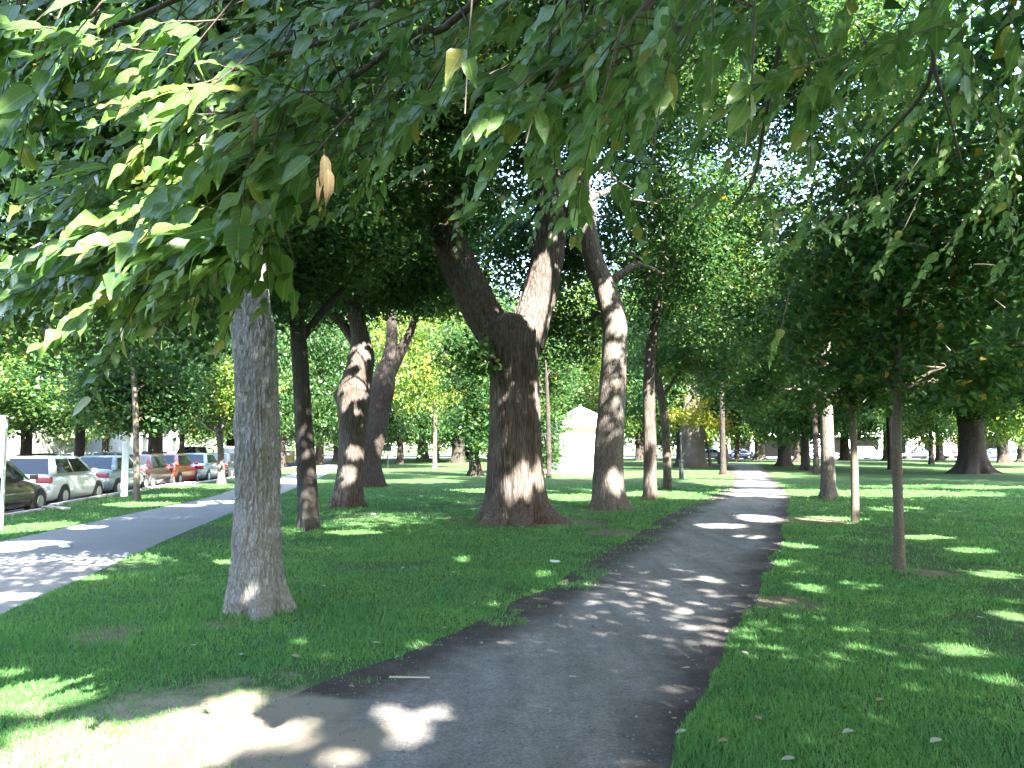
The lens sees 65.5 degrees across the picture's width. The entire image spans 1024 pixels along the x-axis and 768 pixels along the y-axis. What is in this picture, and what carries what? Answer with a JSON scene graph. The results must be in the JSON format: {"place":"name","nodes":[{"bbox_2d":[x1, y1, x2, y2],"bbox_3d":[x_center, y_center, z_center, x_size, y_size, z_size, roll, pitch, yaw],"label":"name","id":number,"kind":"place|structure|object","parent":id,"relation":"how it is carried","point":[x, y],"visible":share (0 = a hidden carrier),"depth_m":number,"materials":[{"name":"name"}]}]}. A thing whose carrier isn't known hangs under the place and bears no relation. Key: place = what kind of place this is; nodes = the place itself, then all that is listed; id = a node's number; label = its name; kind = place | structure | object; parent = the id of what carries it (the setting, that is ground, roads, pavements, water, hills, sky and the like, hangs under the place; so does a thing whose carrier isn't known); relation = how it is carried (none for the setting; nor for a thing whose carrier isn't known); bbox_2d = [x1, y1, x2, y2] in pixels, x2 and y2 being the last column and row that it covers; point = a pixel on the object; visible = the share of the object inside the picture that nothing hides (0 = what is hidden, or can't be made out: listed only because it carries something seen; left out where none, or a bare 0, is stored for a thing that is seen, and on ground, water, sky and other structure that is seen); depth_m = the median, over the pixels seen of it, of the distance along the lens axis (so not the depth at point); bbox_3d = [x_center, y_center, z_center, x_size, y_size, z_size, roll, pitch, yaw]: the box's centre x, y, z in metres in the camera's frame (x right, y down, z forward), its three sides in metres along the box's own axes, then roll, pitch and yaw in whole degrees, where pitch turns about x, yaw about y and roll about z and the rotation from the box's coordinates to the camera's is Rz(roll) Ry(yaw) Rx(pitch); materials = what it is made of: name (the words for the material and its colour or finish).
{"place":"outdoors","nodes":[
{"label":"outdoors","id":0,"kind":"place"},
{"bbox_2d":[7,451,176,456],"bbox_3d":[-29.332,5.064,51.553,0.060,1.250,60.060,1,-5,-7],"label":"railing","id":1,"kind":"object","parent":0,"point":[13,454],"visible":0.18,"depth_m":52.89,"materials":[{"name":"silver metal"}]},
{"bbox_2d":[4,460,330,512],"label":"street","id":2,"kind":"structure","parent":0,"point":[293,464],"depth_m":30.54,"materials":[{"name":"grey asphalt"}]},
{"bbox_2d":[0,460,50,510],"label":"parked car","id":3,"kind":"object","parent":2,"relation":"on","point":[20,493],"visible":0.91,"depth_m":20.04,"materials":[{"name":"green paint"}]},
{"bbox_2d":[15,453,56,455],"bbox_3d":[-22.760,4.039,37.809,2.080,1.495,4.600,1,-5,-7],"label":"parked car","id":4,"kind":"object","parent":2,"relation":"on","point":[36,454],"visible":0.01,"depth_m":37.67,"materials":[{"name":"black paint"}]},
{"bbox_2d":[0,234,76,436],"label":"street side tree","id":5,"kind":"object","parent":2,"relation":"on","point":[12,405],"visible":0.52,"depth_m":30.11,"materials":[{"name":"green plant"}]},
{"bbox_2d":[7,455,104,502],"bbox_3d":[-14.074,2.965,24.431,2.070,1.535,4.250,1,-5,-7],"label":"parked car","id":6,"kind":"object","parent":2,"relation":"on","point":[66,477],"visible":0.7,"depth_m":23.25,"materials":[{"name":"grey paint"}]},
{"bbox_2d":[0,216,121,455],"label":"street side tree","id":7,"kind":"object","parent":2,"relation":"on","point":[25,440],"visible":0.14,"depth_m":33.01,"materials":[{"name":"green plant"}]},
{"bbox_2d":[7,295,202,456],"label":"street side tree","id":8,"kind":"object","parent":2,"relation":"on","point":[79,448],"depth_m":41.70,"materials":[{"name":"green plant"}]},
{"bbox_2d":[92,452,121,454],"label":"parked car","id":9,"kind":"object","parent":2,"relation":"on","point":[107,453],"visible":0.02,"depth_m":45.51,"materials":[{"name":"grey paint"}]},
{"bbox_2d":[80,455,148,492],"bbox_3d":[-14.875,3.372,29.338,2.080,1.495,4.600,1,-5,-7],"label":"parked car","id":10,"kind":"object","parent":2,"relation":"on","point":[109,467],"visible":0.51,"depth_m":28.11,"materials":[{"name":"grey paint"}]},
{"bbox_2d":[4,466,295,515],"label":"kerb","id":11,"kind":"structure","parent":2,"relation":"on","point":[43,507],"depth_m":23.46,"materials":[{"name":"concrete"}]},
{"bbox_2d":[129,454,175,486],"bbox_3d":[-15.400,3.673,33.163,2.080,1.495,4.600,1,-5,-7],"label":"parked car","id":12,"kind":"object","parent":2,"relation":"on","point":[157,471],"visible":0.39,"depth_m":32.54,"materials":[{"name":"red paint"}]},
{"bbox_2d":[114,308,232,453],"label":"street side tree","id":13,"kind":"object","parent":2,"relation":"on","point":[155,445],"visible":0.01,"depth_m":49.57,"materials":[{"name":"green plant"}]},
{"bbox_2d":[158,453,198,482],"bbox_3d":[-15.696,3.935,36.489,2.080,1.495,4.600,1,-5,-7],"label":"parked car","id":14,"kind":"object","parent":2,"relation":"on","point":[183,469],"visible":0.38,"depth_m":35.77,"materials":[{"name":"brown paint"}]},
{"bbox_2d":[129,313,234,452],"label":"street side tree","id":15,"kind":"object","parent":2,"relation":"on","point":[181,437],"depth_m":59.86,"materials":[{"name":"green plant"}]},
{"bbox_2d":[176,446,207,452],"bbox_3d":[-25.350,5.833,62.746,2.200,1.835,4.700,1,-5,-7],"label":"parked car","id":16,"kind":"object","parent":2,"relation":"on","point":[193,449],"visible":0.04,"depth_m":62.17,"materials":[{"name":"grey paint"}]},
{"bbox_2d":[183,453,217,480],"bbox_3d":[-15.793,4.219,40.090,2.080,1.495,4.600,1,-5,-7],"label":"parked car","id":17,"kind":"object","parent":2,"relation":"on","point":[206,467],"visible":0.27,"depth_m":38.90,"materials":[{"name":"grey paint"}]},
{"bbox_2d":[199,452,233,479],"bbox_3d":[-15.926,4.496,43.609,2.080,1.495,4.600,1,-5,-7],"label":"parked car","id":18,"kind":"object","parent":2,"relation":"on","point":[229,463],"visible":0.13,"depth_m":42.36,"materials":[{"name":"white paint"}]},
{"bbox_2d":[224,446,233,452],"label":"parked car","id":19,"kind":"object","parent":2,"relation":"on","point":[228,448],"visible":0.03,"depth_m":45.92,"materials":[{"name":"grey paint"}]},
{"bbox_2d":[190,424,279,445],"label":"street side tree","id":20,"kind":"object","parent":2,"relation":"on","point":[230,442],"visible":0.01,"depth_m":71.51,"materials":[{"name":"green plant"}]},
{"bbox_2d":[223,302,349,467],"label":"park tree","id":21,"kind":"object","parent":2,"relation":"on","point":[286,402],"visible":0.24,"depth_m":65.59,"materials":[{"name":"green plant"}]},
{"bbox_2d":[286,451,294,462],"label":"yellow box","id":22,"kind":"object","parent":2,"relation":"on","point":[290,456],"visible":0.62,"depth_m":80.94,"materials":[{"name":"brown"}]},
{"bbox_2d":[0,464,336,613],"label":"walk","id":23,"kind":"structure","parent":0,"point":[33,566],"depth_m":13.17,"materials":[{"name":"concrete"}]},
{"bbox_2d":[180,463,789,767],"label":"path","id":24,"kind":"structure","parent":0,"point":[443,731],"depth_m":5.52,"materials":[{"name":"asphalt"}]},
{"bbox_2d":[389,676,429,677],"bbox_3d":[-0.705,2.017,5.475,0.282,0.014,0.014,0,-5,6],"label":"stick","id":25,"kind":"object","parent":24,"relation":"on","point":[407,677],"visible":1,"depth_m":5.47,"materials":[{"name":"beige"}]},
{"bbox_2d":[0,459,1023,767],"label":"lawn","id":26,"kind":"structure","parent":0,"point":[872,471],"depth_m":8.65,"materials":[{"name":"green plant"}]},
{"bbox_2d":[0,415,7,528],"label":"post","id":27,"kind":"object","parent":26,"relation":"on","point":[3,435],"visible":0.9,"depth_m":15.66,"materials":[{"name":"grey"}]},
{"bbox_2d":[120,434,129,495],"bbox_3d":[-12.568,2.662,25.866,0.200,2.056,0.120,1,-5,-11],"label":"white post","id":28,"kind":"object","parent":26,"relation":"on","point":[125,469],"visible":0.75,"depth_m":25.82,"materials":[{"name":"grey"}]},
{"bbox_2d":[48,321,225,499],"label":"street tree","id":29,"kind":"object","parent":26,"relation":"on","point":[142,409],"visible":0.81,"depth_m":24.81,"materials":[{"name":"green plant"}]},
{"bbox_2d":[156,340,292,484],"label":"street tree","id":30,"kind":"object","parent":26,"relation":"on","point":[220,404],"visible":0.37,"depth_m":32.62,"materials":[{"name":"green plant"}]},
{"bbox_2d":[0,48,484,530],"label":"slim dark tree","id":31,"kind":"object","parent":26,"relation":"on","point":[323,248],"visible":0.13,"depth_m":15.59,"materials":[{"name":"green plant"}]},
{"bbox_2d":[0,0,487,620],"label":"grey trunked tree","id":32,"kind":"object","parent":26,"relation":"on","point":[256,588],"visible":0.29,"depth_m":7.84,"materials":[{"name":"green plant"}]},
{"bbox_2d":[279,314,382,464],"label":"park tree","id":33,"kind":"object","parent":26,"relation":"on","point":[319,453],"visible":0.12,"depth_m":68.65,"materials":[{"name":"green plant"}]},
{"bbox_2d":[288,318,376,461],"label":"park tree","id":34,"kind":"object","parent":26,"relation":"on","point":[335,456],"depth_m":85.34,"materials":[{"name":"green plant"}]},
{"bbox_2d":[275,129,514,507],"bbox_3d":[-4.540,-2.452,22.494,9.903,11.875,8.312,0,-5,0],"label":"broken stub tree","id":35,"kind":"object","parent":26,"relation":"on","point":[428,284],"visible":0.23,"depth_m":21.32,"materials":[{"name":"green plant"}]},
{"bbox_2d":[367,315,450,463],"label":"park tree","id":36,"kind":"object","parent":26,"relation":"on","point":[402,426],"visible":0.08,"depth_m":72.48,"materials":[{"name":"green plant"}]},
{"bbox_2d":[374,318,466,460],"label":"park tree","id":37,"kind":"object","parent":26,"relation":"on","point":[424,457],"visible":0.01,"depth_m":91.20,"materials":[{"name":"green plant"}]},
{"bbox_2d":[391,434,452,459],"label":"park tree","id":38,"kind":"object","parent":26,"relation":"on","point":[438,457],"depth_m":97.40,"materials":[{"name":"green plant"}]},
{"bbox_2d":[366,282,493,468],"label":"park tree","id":39,"kind":"object","parent":26,"relation":"on","point":[412,368],"visible":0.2,"depth_m":55.57,"materials":[{"name":"green plant"}]},
{"bbox_2d":[363,179,533,487],"bbox_3d":[-3.642,-2.624,33.604,10.717,13.953,9.020,0,-5,0],"label":"dark forked tree","id":40,"kind":"object","parent":26,"relation":"on","point":[383,379],"visible":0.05,"depth_m":31.77,"materials":[{"name":"brown plant"}]},
{"bbox_2d":[416,313,489,475],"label":"ivied tree","id":41,"kind":"object","parent":26,"relation":"on","point":[474,415],"visible":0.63,"depth_m":42.55,"materials":[{"name":"green plant"}]},
{"bbox_2d":[405,284,514,462],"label":"park tree","id":42,"kind":"object","parent":26,"relation":"on","point":[457,456],"visible":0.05,"depth_m":79.12,"materials":[{"name":"green plant"}]},
{"bbox_2d":[440,434,487,458],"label":"park tree","id":43,"kind":"object","parent":26,"relation":"on","point":[466,453],"visible":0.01,"depth_m":111.33,"materials":[{"name":"green plant"}]},
{"bbox_2d":[0,0,1023,415],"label":"overhanging tree","id":44,"kind":"object","parent":26,"relation":"on","point":[194,210],"visible":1,"depth_m":3.29,"materials":[{"name":"green plant"}]},
{"bbox_2d":[538,329,591,477],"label":"bushy tree","id":45,"kind":"object","parent":26,"relation":"on","point":[553,385],"visible":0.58,"depth_m":44.29,"materials":[{"name":"green plant"}]},
{"bbox_2d":[543,406,596,473],"bbox_3d":[3.596,3.397,48.854,5.350,4.100,4.100,1,-5,-12],"label":"park kiosk","id":46,"kind":"object","parent":26,"relation":"on","point":[581,440],"visible":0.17,"depth_m":47.27,"materials":[{"name":"grey"}]},
{"bbox_2d":[505,271,642,430],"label":"park tree","id":47,"kind":"object","parent":26,"relation":"on","point":[590,401],"visible":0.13,"depth_m":76.29,"materials":[{"name":"green plant"}]},
{"bbox_2d":[336,0,858,526],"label":"great forked tree","id":48,"kind":"object","parent":26,"relation":"on","point":[514,346],"visible":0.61,"depth_m":17.13,"materials":[{"name":"green plant"}]},
{"bbox_2d":[592,285,675,460],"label":"park tree","id":49,"kind":"object","parent":26,"relation":"on","point":[636,430],"visible":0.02,"depth_m":91.23,"materials":[{"name":"green plant"}]},
{"bbox_2d":[624,422,719,459],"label":"park tree","id":50,"kind":"object","parent":26,"relation":"on","point":[673,437],"visible":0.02,"depth_m":100.76,"materials":[{"name":"green plant"}]},
{"bbox_2d":[593,237,758,466],"bbox_3d":[13.905,-3.811,64.793,14.131,21.216,14.099,0,-5,0],"label":"park tree","id":51,"kind":"object","parent":26,"relation":"on","point":[672,395],"visible":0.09,"depth_m":63.50,"materials":[{"name":"green plant"}]},
{"bbox_2d":[678,432,683,478],"bbox_3d":[8.392,3.573,39.526,0.280,2.344,0.266,0,-5,0],"label":"green post","id":52,"kind":"object","parent":26,"relation":"on","point":[681,470],"visible":0.94,"depth_m":39.42,"materials":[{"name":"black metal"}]},
{"bbox_2d":[604,240,768,467],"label":"broad grey tree","id":53,"kind":"object","parent":26,"relation":"on","point":[693,452],"visible":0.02,"depth_m":60.16,"materials":[{"name":"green plant"}]},
{"bbox_2d":[596,265,782,489],"bbox_3d":[7.016,-0.260,31.623,7.977,8.939,6.935,0,-5,0],"label":"thin bent tree","id":54,"kind":"object","parent":26,"relation":"on","point":[681,363],"visible":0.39,"depth_m":30.44,"materials":[{"name":"green plant"}]},
{"bbox_2d":[576,48,817,499],"bbox_3d":[6.234,-4.449,25.901,8.788,16.421,7.637,0,-5,0],"label":"narrow brown tree","id":55,"kind":"object","parent":26,"relation":"on","point":[661,307],"visible":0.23,"depth_m":24.70,"materials":[{"name":"green plant"}]},
{"bbox_2d":[656,388,739,467],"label":"yellow green sapling","id":56,"kind":"object","parent":26,"relation":"on","point":[693,420],"visible":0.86,"depth_m":56.86,"materials":[{"name":"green plant"}]},
{"bbox_2d":[629,188,798,474],"bbox_3d":[11.869,-3.177,46.708,9.920,17.110,10.792,-3,-5,30],"label":"park tree","id":57,"kind":"object","parent":26,"relation":"on","point":[723,469],"visible":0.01,"depth_m":45.75,"materials":[{"name":"green plant"}]},
{"bbox_2d":[717,453,727,463],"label":"litter bin","id":58,"kind":"object","parent":26,"relation":"on","point":[718,458],"visible":0.55,"depth_m":72.41,"materials":[{"name":"grey metal"}]},
{"bbox_2d":[704,371,773,461],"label":"park tree","id":59,"kind":"object","parent":26,"relation":"on","point":[711,436],"visible":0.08,"depth_m":82.24,"materials":[{"name":"green plant"}]},
{"bbox_2d":[727,430,767,459],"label":"park tree","id":60,"kind":"object","parent":26,"relation":"on","point":[759,454],"depth_m":95.11,"materials":[{"name":"green plant"}]},
{"bbox_2d":[509,0,1004,510],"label":"leaning grey tree","id":61,"kind":"object","parent":26,"relation":"on","point":[609,314],"visible":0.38,"depth_m":21.57,"materials":[{"name":"green plant"}]},
{"bbox_2d":[751,427,842,461],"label":"park tree","id":62,"kind":"object","parent":26,"relation":"on","point":[797,458],"depth_m":81.45,"materials":[{"name":"plant"}]},
{"bbox_2d":[711,242,883,465],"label":"park tree","id":63,"kind":"object","parent":26,"relation":"on","point":[784,458],"depth_m":65.59,"materials":[{"name":"green plant"}]},
{"bbox_2d":[729,248,869,469],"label":"park tree","id":64,"kind":"object","parent":26,"relation":"on","point":[787,425],"visible":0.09,"depth_m":53.62,"materials":[{"name":"green plant"}]},
{"bbox_2d":[715,233,907,473],"bbox_3d":[18.087,-1.841,48.019,12.444,14.654,12.264,0,-5,0],"label":"park tree","id":65,"kind":"object","parent":26,"relation":"on","point":[816,467],"visible":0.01,"depth_m":47.77,"materials":[{"name":"green plant"}]},
{"bbox_2d":[716,208,967,523],"bbox_3d":[7.078,-0.321,16.580,4.440,6.695,3.908,3,-6,-37],"label":"young tree","id":66,"kind":"object","parent":26,"relation":"on","point":[852,399],"visible":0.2,"depth_m":16.62,"materials":[{"name":"green plant"}]},
{"bbox_2d":[668,1,1023,499],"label":"pale grey tree","id":67,"kind":"object","parent":26,"relation":"on","point":[761,385],"visible":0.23,"depth_m":25.03,"materials":[{"name":"green plant"}]},
{"bbox_2d":[834,409,881,460],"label":"park tree","id":68,"kind":"object","parent":26,"relation":"on","point":[844,451],"visible":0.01,"depth_m":93.11,"materials":[{"name":"green plant"}]},
{"bbox_2d":[807,177,929,469],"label":"park tree","id":69,"kind":"object","parent":26,"relation":"on","point":[889,440],"depth_m":55.74,"materials":[{"name":"green plant"}]},
{"bbox_2d":[734,68,1023,572],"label":"young tree","id":70,"kind":"object","parent":26,"relation":"on","point":[994,379],"visible":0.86,"depth_m":10.12,"materials":[{"name":"green plant"}]},
{"bbox_2d":[836,399,937,460],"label":"park tree","id":71,"kind":"object","parent":26,"relation":"on","point":[875,430],"visible":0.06,"depth_m":87.89,"materials":[{"name":"green plant"}]},
{"bbox_2d":[876,397,957,463],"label":"park tree","id":72,"kind":"object","parent":26,"relation":"on","point":[924,427],"visible":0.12,"depth_m":71.91,"materials":[{"name":"green plant"}]},
{"bbox_2d":[831,87,1023,473],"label":"huge dark tree","id":73,"kind":"object","parent":26,"relation":"on","point":[972,456],"visible":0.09,"depth_m":46.72,"materials":[{"name":"green plant"}]},
{"bbox_2d":[835,0,1023,59],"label":"shade tree","id":74,"kind":"object","parent":26,"relation":"on","point":[999,52],"visible":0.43,"depth_m":8.31,"materials":[{"name":"green plant"}]},
{"bbox_2d":[903,423,957,460],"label":"park tree","id":75,"kind":"object","parent":26,"relation":"on","point":[939,456],"visible":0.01,"depth_m":91.26,"materials":[{"name":"green plant"}]},
{"bbox_2d":[840,0,1023,238],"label":"shade tree","id":76,"kind":"object","parent":26,"relation":"on","point":[981,25],"visible":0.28,"depth_m":14.60,"materials":[{"name":"green plant"}]},
{"bbox_2d":[936,30,1023,308],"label":"shade tree","id":77,"kind":"object","parent":26,"relation":"on","point":[1013,162],"visible":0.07,"depth_m":25.82,"materials":[{"name":"green plant"}]},
{"bbox_2d":[946,316,1023,448],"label":"park tree","id":78,"kind":"object","parent":26,"relation":"on","point":[1017,426],"visible":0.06,"depth_m":61.29,"materials":[{"name":"green plant"}]},
{"bbox_2d":[948,409,1023,462],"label":"park tree","id":79,"kind":"object","parent":26,"relation":"on","point":[1003,455],"visible":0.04,"depth_m":79.24,"materials":[{"name":"green plant"}]},
{"bbox_2d":[949,214,1023,377],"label":"shade tree","id":80,"kind":"object","parent":26,"relation":"on","point":[1001,320],"visible":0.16,"depth_m":37.71,"materials":[{"name":"green plant"}]},
{"bbox_2d":[951,416,1023,461],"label":"park tree","id":81,"kind":"object","parent":26,"relation":"on","point":[1020,454],"depth_m":83.41,"materials":[{"name":"green plant"}]},
{"bbox_2d":[3,0,1023,447],"label":"sky","id":82,"kind":"structure","parent":0,"point":[1017,69],"materials":[{"name":"white"}]},
{"bbox_2d":[206,448,934,457],"bbox_3d":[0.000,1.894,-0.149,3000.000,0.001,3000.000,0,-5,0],"label":"terrain","id":83,"kind":"structure","parent":0,"point":[629,453],"depth_m":224.07,"materials":[{"name":"green plant"}]},
{"bbox_2d":[6,321,178,459],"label":"pale building","id":84,"kind":"structure","parent":83,"relation":"on","point":[44,446],"depth_m":64.95,"materials":[{"name":"grey"}]},
{"bbox_2d":[51,432,61,452],"bbox_3d":[-35.258,4.555,61.641,0.130,1.700,1.500,1,-5,-7],"label":"window","id":85,"kind":"structure","parent":84,"relation":"in","point":[56,444],"depth_m":61.34,"materials":[{"name":"grey glass"}]},
{"bbox_2d":[141,436,146,451],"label":"window","id":86,"kind":"structure","parent":84,"relation":"in","point":[144,441],"depth_m":81.32,"materials":[{"name":"grey"}]},
{"bbox_2d":[171,437,175,450],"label":"window","id":87,"kind":"structure","parent":84,"relation":"in","point":[173,446],"depth_m":91.01,"materials":[{"name":"grey"}]},
{"bbox_2d":[185,427,838,456],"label":"distant wood","id":88,"kind":"object","parent":83,"relation":"on","point":[288,448],"visible":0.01,"depth_m":158.36,"materials":[{"name":"green plant"}]},
{"bbox_2d":[704,430,1016,455],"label":"apartment building","id":89,"kind":"structure","parent":83,"relation":"on","point":[770,451],"depth_m":133.04,"materials":[{"name":"grey"}]},
{"bbox_2d":[295,458,1016,459],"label":"street","id":90,"kind":"structure","parent":0,"point":[627,458],"depth_m":118.05,"materials":[{"name":"grey asphalt"}]},
{"bbox_2d":[705,449,718,458],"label":"parked car","id":91,"kind":"object","parent":90,"relation":"on","point":[713,452],"visible":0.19,"depth_m":110.78,"materials":[{"name":"grey paint"}]},
{"bbox_2d":[729,449,753,458],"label":"parked car","id":92,"kind":"object","parent":90,"relation":"on","point":[744,454],"visible":0.47,"depth_m":110.73,"materials":[{"name":"blue paint"}]},
{"bbox_2d":[839,446,876,458],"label":"parked car","id":93,"kind":"object","parent":90,"relation":"on","point":[867,452],"visible":0.46,"depth_m":110.73,"materials":[{"name":"grey paint"}]},
{"bbox_2d":[874,449,882,458],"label":"parked car","id":94,"kind":"object","parent":90,"relation":"on","point":[879,454],"visible":0.28,"depth_m":110.72,"materials":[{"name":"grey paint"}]},
{"bbox_2d":[902,449,934,458],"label":"parked car","id":95,"kind":"object","parent":90,"relation":"on","point":[914,454],"visible":0.65,"depth_m":110.75,"materials":[{"name":"white paint"}]},
{"bbox_2d":[944,449,957,458],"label":"parked car","id":96,"kind":"object","parent":90,"relation":"on","point":[952,453],"visible":0.37,"depth_m":110.80,"materials":[{"name":"white paint"}]},
{"bbox_2d":[987,449,1012,458],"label":"parked car","id":97,"kind":"object","parent":90,"relation":"on","point":[991,453],"visible":0.24,"depth_m":110.76,"materials":[{"name":"white paint"}]},
{"bbox_2d":[1010,449,1016,458],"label":"parked car","id":98,"kind":"object","parent":90,"relation":"on","point":[1014,454],"visible":0.26,"depth_m":110.72,"materials":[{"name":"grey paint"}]},
{"label":"far pavement","id":99,"kind":"structure","parent":0,"visible":0},
{"bbox_2d":[41,323,144,451],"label":"street side tree","id":100,"kind":"object","parent":99,"relation":"on","point":[106,435],"visible":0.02,"depth_m":59.68,"materials":[{"name":"green plant"}]},
{"bbox_2d":[202,430,294,449],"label":"park tree","id":101,"kind":"object","parent":99,"relation":"on","point":[289,441],"depth_m":95.83,"materials":[{"name":"green plant"}]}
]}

